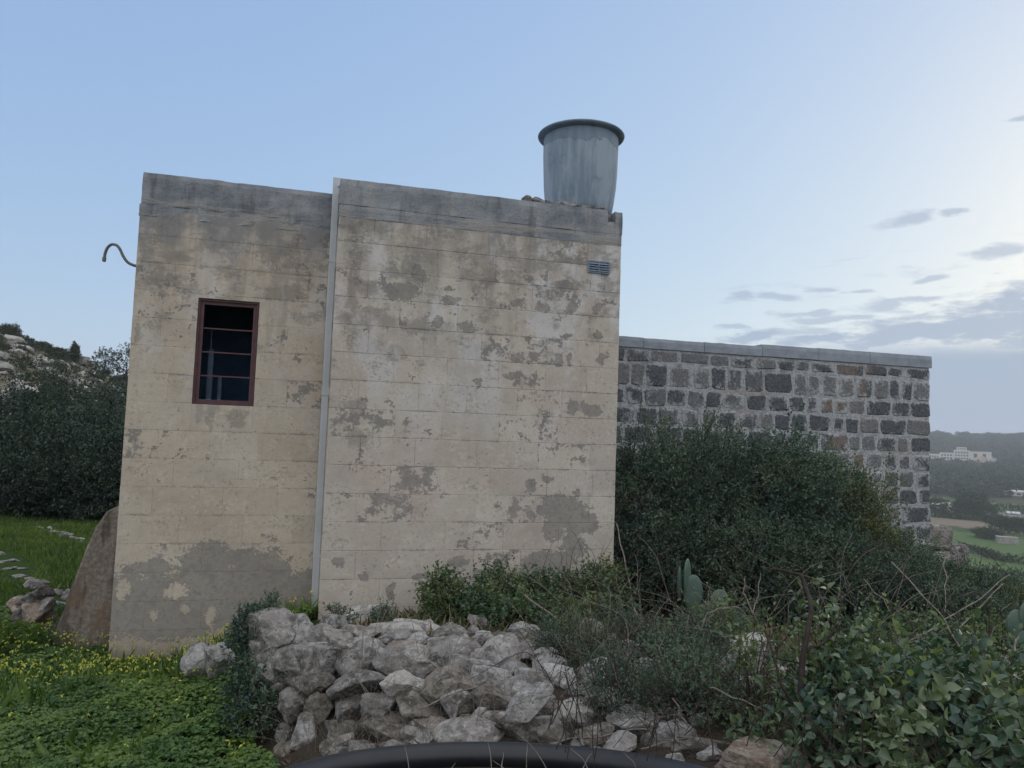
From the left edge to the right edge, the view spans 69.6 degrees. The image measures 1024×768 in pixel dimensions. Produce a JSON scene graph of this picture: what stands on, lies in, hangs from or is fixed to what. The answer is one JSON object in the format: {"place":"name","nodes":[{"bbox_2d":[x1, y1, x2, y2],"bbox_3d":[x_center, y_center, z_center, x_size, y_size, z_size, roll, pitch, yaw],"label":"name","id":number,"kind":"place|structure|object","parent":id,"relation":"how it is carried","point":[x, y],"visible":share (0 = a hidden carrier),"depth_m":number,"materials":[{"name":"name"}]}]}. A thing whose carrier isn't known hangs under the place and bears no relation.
{"place":"outdoors","nodes":[
{"label":"outdoors","id":0,"kind":"place"},
{"bbox_2d":[0,514,107,666],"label":"grass","id":1,"kind":"structure","parent":0,"point":[19,534],"depth_m":11.87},
{"bbox_2d":[0,332,1023,767],"bbox_3d":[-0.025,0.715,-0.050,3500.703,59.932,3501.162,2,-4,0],"label":"ground","id":2,"kind":"structure","parent":0,"point":[14,564],"depth_m":9.31,"materials":[{"name":"plant"}]},
{"bbox_2d":[0,323,22,335],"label":"hill tree","id":3,"kind":"object","parent":2,"relation":"on","point":[13,329],"visible":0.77,"depth_m":95.85,"materials":[{"name":"green plant"}]},
{"bbox_2d":[0,618,63,661],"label":"broad weed","id":4,"kind":"object","parent":2,"relation":"on","point":[17,624],"visible":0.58,"depth_m":6.46,"materials":[{"name":"green plant"}]},
{"bbox_2d":[6,579,58,630],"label":"rocks","id":5,"kind":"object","parent":2,"relation":"on","point":[38,604],"depth_m":7.13,"materials":[{"name":"stone"}]},
{"bbox_2d":[0,441,72,518],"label":"understorey bush","id":6,"kind":"object","parent":2,"relation":"on","point":[11,473],"visible":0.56,"depth_m":15.39,"materials":[{"name":"green plant"}]},
{"bbox_2d":[0,421,74,509],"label":"carob tree","id":7,"kind":"object","parent":2,"relation":"on","point":[13,443],"visible":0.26,"depth_m":16.33,"materials":[{"name":"green plant"}]},
{"bbox_2d":[0,365,76,445],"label":"carob tree","id":8,"kind":"object","parent":2,"relation":"on","point":[6,404],"visible":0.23,"depth_m":19.37,"materials":[{"name":"green plant"}]},
{"bbox_2d":[4,620,72,656],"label":"dark weed","id":9,"kind":"object","parent":2,"relation":"on","point":[49,630],"visible":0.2,"depth_m":6.63,"materials":[{"name":"green plant"}]},
{"bbox_2d":[0,393,90,458],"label":"carob tree","id":10,"kind":"object","parent":2,"relation":"on","point":[33,418],"visible":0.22,"depth_m":17.18,"materials":[{"name":"green plant"}]},
{"bbox_2d":[45,346,69,358],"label":"hill tree","id":11,"kind":"object","parent":2,"relation":"on","point":[54,350],"visible":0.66,"depth_m":93.25,"materials":[{"name":"green plant"}]},
{"bbox_2d":[0,449,120,519],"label":"understorey bush","id":12,"kind":"object","parent":2,"relation":"on","point":[44,490],"visible":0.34,"depth_m":15.42,"materials":[{"name":"green plant"}]},
{"bbox_2d":[0,415,120,506],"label":"carob tree","id":13,"kind":"object","parent":2,"relation":"on","point":[43,452],"visible":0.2,"depth_m":16.43,"materials":[{"name":"green plant"}]},
{"bbox_2d":[0,328,127,432],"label":"hillside scrub","id":14,"kind":"object","parent":2,"relation":"on","point":[7,347],"visible":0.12,"depth_m":67.29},
{"bbox_2d":[9,353,121,430],"bbox_3d":[-12.478,1.086,20.345,3.340,3.901,3.379,2,-4,0],"label":"carob tree","id":15,"kind":"object","parent":2,"relation":"on","point":[62,393],"visible":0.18,"depth_m":20.00,"materials":[{"name":"green plant"}]},
{"bbox_2d":[66,340,82,363],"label":"hill tree","id":16,"kind":"object","parent":2,"relation":"on","point":[75,351],"visible":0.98,"depth_m":96.31,"materials":[{"name":"green plant"}]},
{"bbox_2d":[41,442,122,522],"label":"understorey bush","id":17,"kind":"object","parent":2,"relation":"on","point":[81,495],"visible":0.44,"depth_m":15.24,"materials":[{"name":"green plant"}]},
{"bbox_2d":[44,393,124,451],"bbox_3d":[-10.357,1.708,18.122,2.450,2.950,2.766,2,-4,0],"label":"carob tree","id":18,"kind":"object","parent":2,"relation":"on","point":[86,417],"visible":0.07,"depth_m":17.87,"materials":[{"name":"green plant"}]},
{"bbox_2d":[52,506,118,654],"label":"buttress","id":19,"kind":"structure","parent":2,"relation":"on","point":[86,614],"depth_m":6.72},
{"bbox_2d":[50,418,123,518],"bbox_3d":[-8.841,2.013,16.384,2.723,2.517,2.873,2,-4,0],"label":"carob tree","id":20,"kind":"object","parent":2,"relation":"on","point":[93,447],"visible":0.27,"depth_m":15.80,"materials":[{"name":"green plant"}]},
{"bbox_2d":[55,395,126,484],"bbox_3d":[-8.744,1.688,17.309,3.609,3.180,3.484,2,-4,0],"label":"carob tree","id":21,"kind":"object","parent":2,"relation":"on","point":[120,417],"visible":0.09,"depth_m":16.63,"materials":[{"name":"green plant"}]},
{"bbox_2d":[65,370,127,426],"bbox_3d":[-10.340,1.451,19.172,2.946,3.615,2.688,2,-4,0],"label":"carob tree","id":22,"kind":"object","parent":2,"relation":"on","point":[109,399],"visible":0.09,"depth_m":18.98,"materials":[{"name":"green plant"}]},
{"bbox_2d":[86,346,121,377],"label":"hill tree","id":23,"kind":"object","parent":2,"relation":"on","point":[103,365],"visible":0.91,"depth_m":94.47,"materials":[{"name":"green plant"}]},
{"bbox_2d":[113,340,130,385],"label":"hill tree","id":24,"kind":"object","parent":2,"relation":"on","point":[117,368],"visible":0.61,"depth_m":91.63,"materials":[{"name":"green plant"}]},
{"bbox_2d":[0,596,318,767],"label":"clover","id":25,"kind":"object","parent":2,"relation":"on","point":[167,743],"visible":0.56,"depth_m":4.66,"materials":[{"name":"plant"}]},
{"bbox_2d":[0,590,313,762],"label":"wildflowers","id":26,"kind":"object","parent":25,"relation":"on","point":[103,662],"visible":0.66,"depth_m":5.86,"materials":[{"name":"yellow plant"}]},
{"bbox_2d":[180,642,207,678],"bbox_3d":[-2.422,2.144,5.708,0.280,0.260,0.240,10,-1,-22],"label":"white boulder","id":27,"kind":"object","parent":25,"relation":"on","point":[192,658],"visible":0.6,"depth_m":5.61,"materials":[{"name":"stone"}]},
{"bbox_2d":[204,642,234,678],"bbox_3d":[-2.176,2.062,5.464,0.200,0.250,0.210,7,3,10],"label":"white boulder","id":28,"kind":"object","parent":25,"relation":"on","point":[214,657],"visible":0.84,"depth_m":5.41,"materials":[{"name":"stone"}]},
{"bbox_2d":[211,671,283,752],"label":"leafy plant","id":29,"kind":"object","parent":2,"relation":"on","point":[233,715],"visible":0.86,"depth_m":4.39,"materials":[{"name":"green plant"}]},
{"bbox_2d":[216,642,287,702],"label":"leafy plant","id":30,"kind":"object","parent":2,"relation":"on","point":[238,669],"visible":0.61,"depth_m":4.55,"materials":[{"name":"green plant"}]},
{"bbox_2d":[316,601,360,624],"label":"wall plant","id":31,"kind":"object","parent":2,"relation":"on","point":[329,607],"depth_m":5.49,"materials":[{"name":"green plant"}]},
{"bbox_2d":[102,172,622,664],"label":"farm building","id":32,"kind":"structure","parent":2,"relation":"on","point":[350,392],"depth_m":6.88,"materials":[{"name":"paint"}]},
{"bbox_2d":[192,298,259,405],"bbox_3d":[-2.671,-0.292,6.889,0.535,0.980,0.070,3,-4,-15],"label":"window","id":33,"kind":"structure","parent":32,"relation":"in","point":[202,302],"depth_m":6.87,"materials":[{"name":"red paint"}]},
{"bbox_2d":[538,119,624,214],"bbox_3d":[0.731,-2.266,7.909,0.932,1.016,0.932,3,-4,-17],"label":"water tank","id":34,"kind":"object","parent":32,"relation":"on","point":[580,161],"visible":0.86,"depth_m":7.57,"materials":[{"name":"metal"}]},
{"bbox_2d":[346,604,379,622],"bbox_3d":[-1.273,1.984,6.302,0.286,0.202,0.189,2,-4,-4],"label":"white stone","id":35,"kind":"object","parent":2,"relation":"on","point":[365,609],"visible":0.34,"depth_m":6.23,"materials":[{"name":"stone"}]},
{"bbox_2d":[366,598,396,623],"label":"wall plant","id":36,"kind":"object","parent":2,"relation":"on","point":[385,606],"depth_m":5.57,"materials":[{"name":"green plant"}]},
{"bbox_2d":[408,559,477,621],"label":"bramble","id":37,"kind":"object","parent":2,"relation":"on","point":[443,579],"visible":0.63,"depth_m":6.15,"materials":[{"name":"green plant"}]},
{"bbox_2d":[418,579,507,624],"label":"bramble","id":38,"kind":"object","parent":2,"relation":"on","point":[471,603],"visible":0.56,"depth_m":6.00,"materials":[{"name":"green plant"}]},
{"bbox_2d":[432,717,504,741],"bbox_3d":[-0.207,1.667,3.506,0.346,0.120,0.240,4,2,-6],"label":"flat stone","id":39,"kind":"object","parent":2,"relation":"on","point":[461,729],"visible":0.69,"depth_m":3.46,"materials":[{"name":"stone"}]},
{"bbox_2d":[450,552,536,620],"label":"bramble","id":40,"kind":"object","parent":2,"relation":"on","point":[511,586],"visible":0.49,"depth_m":6.27,"materials":[{"name":"green plant"}]},
{"bbox_2d":[285,741,707,767],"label":"black pipe","id":41,"kind":"object","parent":2,"relation":"on","point":[449,754],"visible":0.96,"depth_m":2.92,"materials":[{"name":"plastic"}]},
{"bbox_2d":[461,583,577,629],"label":"bramble","id":42,"kind":"object","parent":2,"relation":"on","point":[499,609],"visible":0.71,"depth_m":5.83,"materials":[{"name":"green plant"}]},
{"bbox_2d":[405,739,635,767],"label":"dry grass","id":43,"kind":"structure","parent":2,"relation":"on","point":[526,758],"depth_m":2.54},
{"bbox_2d":[248,607,807,761],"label":"rubble wall","id":44,"kind":"structure","parent":2,"relation":"on","point":[285,629],"depth_m":4.27,"materials":[{"name":"stone"}]},
{"bbox_2d":[220,597,270,666],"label":"wall creeper","id":45,"kind":"object","parent":44,"relation":"attached to","point":[241,630],"depth_m":4.74,"materials":[{"name":"green plant"}]},
{"bbox_2d":[258,588,288,609],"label":"wall plant","id":46,"kind":"object","parent":44,"relation":"attached to","point":[271,599],"depth_m":4.91,"materials":[{"name":"green plant"}]},
{"bbox_2d":[504,681,553,723],"bbox_3d":[0.079,1.514,3.511,0.289,0.132,0.200,-26,19,-7],"label":"tilted stone","id":47,"kind":"object","parent":44,"relation":"on","point":[525,712],"visible":0.9,"depth_m":3.46,"materials":[{"name":"white stone"}]},
{"bbox_2d":[512,562,582,621],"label":"bramble","id":48,"kind":"object","parent":2,"relation":"on","point":[545,582],"visible":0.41,"depth_m":6.34,"materials":[{"name":"green plant"}]},
{"bbox_2d":[519,589,602,679],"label":"scrub bush","id":49,"kind":"object","parent":2,"relation":"on","point":[554,643],"visible":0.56,"depth_m":4.74,"materials":[{"name":"green plant"}]},
{"bbox_2d":[545,559,616,611],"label":"bramble","id":50,"kind":"object","parent":2,"relation":"on","point":[576,581],"visible":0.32,"depth_m":6.44,"materials":[{"name":"green plant"}]},
{"bbox_2d":[555,597,632,674],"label":"scrub bush","id":51,"kind":"object","parent":2,"relation":"on","point":[595,636],"visible":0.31,"depth_m":4.72,"materials":[{"name":"green plant"}]},
{"bbox_2d":[556,585,646,629],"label":"bramble","id":52,"kind":"object","parent":2,"relation":"on","point":[592,605],"visible":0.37,"depth_m":5.96,"materials":[{"name":"green plant"}]},
{"bbox_2d":[575,552,640,616],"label":"bramble","id":53,"kind":"object","parent":2,"relation":"on","point":[611,585],"visible":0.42,"depth_m":6.66,"materials":[{"name":"green plant"}]},
{"bbox_2d":[559,629,675,723],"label":"scrub bush","id":54,"kind":"object","parent":2,"relation":"on","point":[630,690],"visible":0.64,"depth_m":3.72,"materials":[{"name":"green plant"}]},
{"bbox_2d":[575,594,679,664],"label":"scrub bush","id":55,"kind":"object","parent":2,"relation":"on","point":[620,630],"visible":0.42,"depth_m":5.05,"materials":[{"name":"green plant"}]},
{"bbox_2d":[243,523,1023,755],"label":"dead stalks","id":56,"kind":"object","parent":2,"relation":"on","point":[704,618],"visible":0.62,"depth_m":4.48,"materials":[{"name":"plant"}]},
{"bbox_2d":[613,400,741,597],"bbox_3d":[1.484,1.354,8.426,2.496,2.369,2.631,2,-4,0],"label":"dense shrub","id":57,"kind":"object","parent":2,"relation":"on","point":[638,482],"visible":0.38,"depth_m":8.11,"materials":[{"name":"green plant"}]},
{"bbox_2d":[620,598,742,674],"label":"scrub bush","id":58,"kind":"object","parent":2,"relation":"on","point":[683,629],"visible":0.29,"depth_m":4.79,"materials":[{"name":"green plant"}]},
{"bbox_2d":[614,489,753,619],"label":"dense shrub","id":59,"kind":"object","parent":2,"relation":"on","point":[646,553],"visible":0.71,"depth_m":7.53,"materials":[{"name":"green plant"}]},
{"bbox_2d":[623,622,746,725],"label":"scrub bush","id":60,"kind":"object","parent":2,"relation":"on","point":[683,670],"visible":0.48,"depth_m":3.72,"materials":[{"name":"green plant"}]},
{"bbox_2d":[677,558,747,631],"bbox_3d":[1.692,1.843,6.192,0.633,0.732,0.118,2,-4,-4],"label":"prickly pear","id":61,"kind":"object","parent":2,"relation":"on","point":[691,581],"visible":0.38,"depth_m":6.16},
{"bbox_2d":[645,624,780,746],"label":"scrub bush","id":62,"kind":"object","parent":2,"relation":"on","point":[727,699],"visible":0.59,"depth_m":3.55,"materials":[{"name":"green plant"}]},
{"bbox_2d":[665,582,781,652],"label":"scrub bush","id":63,"kind":"object","parent":2,"relation":"on","point":[723,621],"visible":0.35,"depth_m":5.48,"materials":[{"name":"green plant"}]},
{"bbox_2d":[630,396,821,612],"bbox_3d":[2.390,1.415,8.346,2.122,2.492,2.452,2,-4,0],"label":"dense shrub","id":64,"kind":"object","parent":2,"relation":"on","point":[733,455],"visible":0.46,"depth_m":7.99,"materials":[{"name":"green plant"}]},
{"bbox_2d":[446,565,1023,761],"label":"brier canes","id":65,"kind":"object","parent":2,"relation":"on","point":[652,733],"visible":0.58,"depth_m":3.16,"materials":[{"name":"brown plant"}]},
{"bbox_2d":[675,580,830,744],"bbox_3d":[1.169,1.318,3.494,0.662,0.817,0.844,2,-4,0],"label":"bramble","id":66,"kind":"object","parent":2,"relation":"on","point":[769,662],"visible":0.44,"depth_m":3.46,"materials":[{"name":"green plant"}]},
{"bbox_2d":[671,502,838,632],"bbox_3d":[2.505,1.899,7.595,1.724,1.387,1.428,2,-4,0],"label":"dense shrub","id":67,"kind":"object","parent":2,"relation":"on","point":[783,545],"visible":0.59,"depth_m":7.31,"materials":[{"name":"green plant"}]},
{"bbox_2d":[714,735,811,767],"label":"brown boulder","id":68,"kind":"object","parent":2,"relation":"on","point":[737,753],"visible":0.87,"depth_m":2.83,"materials":[{"name":"stone"}]},
{"bbox_2d":[535,511,1023,613],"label":"bare twigs","id":69,"kind":"object","parent":2,"relation":"on","point":[603,574],"visible":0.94,"depth_m":6.63,"materials":[{"name":"brown plant"}]},
{"bbox_2d":[700,403,883,614],"bbox_3d":[3.092,1.459,8.373,2.006,2.470,2.188,2,-4,0],"label":"dense shrub","id":70,"kind":"object","parent":2,"relation":"on","point":[797,476],"visible":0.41,"depth_m":7.98,"materials":[{"name":"green plant"}]},
{"bbox_2d":[613,336,991,572],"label":"stone wall","id":71,"kind":"structure","parent":2,"relation":"on","point":[874,405],"depth_m":10.54,"materials":[{"name":"stone"}]},
{"bbox_2d":[764,568,850,749],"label":"thorny stem","id":72,"kind":"object","parent":2,"relation":"on","point":[803,654],"visible":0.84,"depth_m":3.06,"materials":[{"name":"brown plant"}]},
{"bbox_2d":[749,561,904,734],"bbox_3d":[1.463,1.282,3.417,0.651,0.880,0.790,0,-4,26],"label":"broad leaved vine","id":73,"kind":"object","parent":2,"relation":"on","point":[854,632],"visible":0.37,"depth_m":3.35,"materials":[{"name":"green plant"}]},
{"bbox_2d":[752,503,912,628],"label":"dense shrub","id":74,"kind":"object","parent":2,"relation":"on","point":[838,548],"visible":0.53,"depth_m":7.30,"materials":[{"name":"green plant"}]},
{"bbox_2d":[720,624,965,767],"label":"bramble","id":75,"kind":"object","parent":2,"relation":"on","point":[776,696],"visible":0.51,"depth_m":3.00,"materials":[{"name":"green plant"}]},
{"bbox_2d":[768,446,920,597],"bbox_3d":[3.766,1.723,8.744,1.830,2.020,2.245,2,-4,0],"label":"dense shrub","id":76,"kind":"object","parent":2,"relation":"on","point":[873,514],"visible":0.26,"depth_m":8.16,"materials":[{"name":"green plant"}]},
{"bbox_2d":[763,669,955,767],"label":"broad leaved vine","id":77,"kind":"object","parent":2,"relation":"on","point":[883,754],"visible":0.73,"depth_m":2.72,"materials":[{"name":"green plant"}]},
{"bbox_2d":[798,591,961,721],"bbox_3d":[1.752,1.350,3.412,0.778,0.787,1.032,2,-4,0],"label":"bramble","id":78,"kind":"object","parent":2,"relation":"on","point":[871,640],"visible":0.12,"depth_m":3.45,"materials":[{"name":"green plant"}]},
{"bbox_2d":[812,597,957,664],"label":"scrub bush","id":79,"kind":"object","parent":2,"relation":"on","point":[883,625],"visible":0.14,"depth_m":5.27,"materials":[{"name":"green plant"}]},
{"bbox_2d":[821,550,970,634],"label":"dense shrub","id":80,"kind":"object","parent":2,"relation":"on","point":[912,588],"visible":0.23,"depth_m":7.39,"materials":[{"name":"green plant"}]},
{"bbox_2d":[843,503,955,585],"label":"dense shrub","id":81,"kind":"object","parent":2,"relation":"on","point":[911,544],"visible":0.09,"depth_m":8.47,"materials":[{"name":"green plant"}]},
{"bbox_2d":[784,592,1022,767],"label":"broad leaved vine","id":82,"kind":"object","parent":2,"relation":"on","point":[905,693],"visible":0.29,"depth_m":3.03,"materials":[{"name":"green plant"}]},
{"bbox_2d":[819,644,1023,767],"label":"broad leaved vine","id":83,"kind":"object","parent":2,"relation":"on","point":[928,722],"visible":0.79,"depth_m":2.57,"materials":[{"name":"green plant"}]},
{"bbox_2d":[861,597,1013,678],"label":"scrub bush","id":84,"kind":"object","parent":2,"relation":"on","point":[929,635],"visible":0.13,"depth_m":5.19,"materials":[{"name":"green plant"}]},
{"bbox_2d":[929,496,951,515],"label":"tree","id":85,"kind":"object","parent":2,"relation":"on","point":[940,505],"visible":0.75,"depth_m":333.43,"materials":[{"name":"green plant"}]},
{"bbox_2d":[858,608,1023,767],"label":"broad leaved vine","id":86,"kind":"object","parent":2,"relation":"on","point":[971,666],"visible":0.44,"depth_m":2.94,"materials":[{"name":"green plant"}]},
{"bbox_2d":[870,586,1023,715],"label":"bramble","id":87,"kind":"object","parent":2,"relation":"on","point":[1020,626],"visible":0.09,"depth_m":3.77,"materials":[{"name":"green plant"}]},
{"bbox_2d":[881,573,1019,642],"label":"dense shrub","id":88,"kind":"object","parent":2,"relation":"on","point":[960,591],"visible":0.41,"depth_m":7.06,"materials":[{"name":"green plant"}]},
{"bbox_2d":[936,506,966,516],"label":"tree","id":89,"kind":"object","parent":2,"relation":"on","point":[957,510],"visible":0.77,"depth_m":331.94,"materials":[{"name":"green plant"}]},
{"bbox_2d":[918,552,1006,593],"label":"dense shrub","id":90,"kind":"object","parent":2,"relation":"on","point":[960,570],"visible":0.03,"depth_m":8.84,"materials":[{"name":"green plant"}]},
{"bbox_2d":[929,437,995,461],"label":"hotel","id":91,"kind":"structure","parent":2,"relation":"on","point":[963,453],"depth_m":852.52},
{"bbox_2d":[948,497,981,517],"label":"tree","id":92,"kind":"object","parent":2,"relation":"on","point":[956,503],"visible":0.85,"depth_m":334.94,"materials":[{"name":"green plant"}]},
{"bbox_2d":[921,553,1023,601],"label":"dense shrub","id":93,"kind":"object","parent":2,"relation":"on","point":[1017,582],"visible":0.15,"depth_m":8.69,"materials":[{"name":"green plant"}]},
{"bbox_2d":[948,488,999,516],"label":"tree","id":94,"kind":"object","parent":2,"relation":"on","point":[982,497],"visible":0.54,"depth_m":338.64,"materials":[{"name":"green plant"}]},
{"bbox_2d":[929,430,1023,498],"bbox_3d":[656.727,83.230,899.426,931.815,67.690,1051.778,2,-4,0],"label":"woodland","id":95,"kind":"object","parent":2,"relation":"on","point":[1004,472],"visible":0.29,"depth_m":689.96,"materials":[{"name":"plant"}]},
{"bbox_2d":[931,511,1023,520],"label":"hedge","id":96,"kind":"object","parent":2,"relation":"on","point":[957,516],"visible":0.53,"depth_m":326.06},
{"bbox_2d":[936,605,1023,678],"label":"scrub bush","id":97,"kind":"object","parent":2,"relation":"on","point":[1002,633],"visible":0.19,"depth_m":4.99,"materials":[{"name":"green plant"}]},
{"bbox_2d":[972,503,1000,519],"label":"tree","id":98,"kind":"object","parent":2,"relation":"on","point":[984,507],"visible":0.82,"depth_m":327.58,"materials":[{"name":"green plant"}]},
{"bbox_2d":[967,526,1006,538],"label":"tree","id":99,"kind":"object","parent":2,"relation":"on","point":[976,532],"visible":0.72,"depth_m":259.44,"materials":[{"name":"green plant"}]},
{"bbox_2d":[957,541,1023,563],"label":"hedge","id":100,"kind":"object","parent":2,"relation":"on","point":[999,556],"visible":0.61,"depth_m":207.49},
{"bbox_2d":[971,572,1023,607],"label":"dense shrub","id":101,"kind":"object","parent":2,"relation":"on","point":[1009,594],"visible":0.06,"depth_m":8.14,"materials":[{"name":"green plant"}]},
{"bbox_2d":[981,514,1017,529],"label":"tree","id":102,"kind":"object","parent":2,"relation":"on","point":[993,518],"visible":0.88,"depth_m":288.42,"materials":[{"name":"green plant"}]},
{"bbox_2d":[982,524,1023,534],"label":"hedge","id":103,"kind":"object","parent":2,"relation":"on","point":[1013,529],"visible":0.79,"depth_m":275.05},
{"bbox_2d":[995,535,1018,544],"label":"field hut","id":104,"kind":"object","parent":2,"relation":"on","point":[1006,540],"visible":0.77,"depth_m":245.03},
{"bbox_2d":[1006,602,1023,658],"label":"prickly pear","id":105,"kind":"object","parent":2,"relation":"on","point":[1015,619],"visible":0.72,"depth_m":4.89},
{"bbox_2d":[0,0,1023,434],"label":"sky","id":106,"kind":"structure","parent":0,"point":[827,174],"materials":[{"name":"blue"}]},
{"bbox_2d":[279,566,1023,767],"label":"rough grass","id":107,"kind":"structure","parent":0,"point":[403,615],"depth_m":5.78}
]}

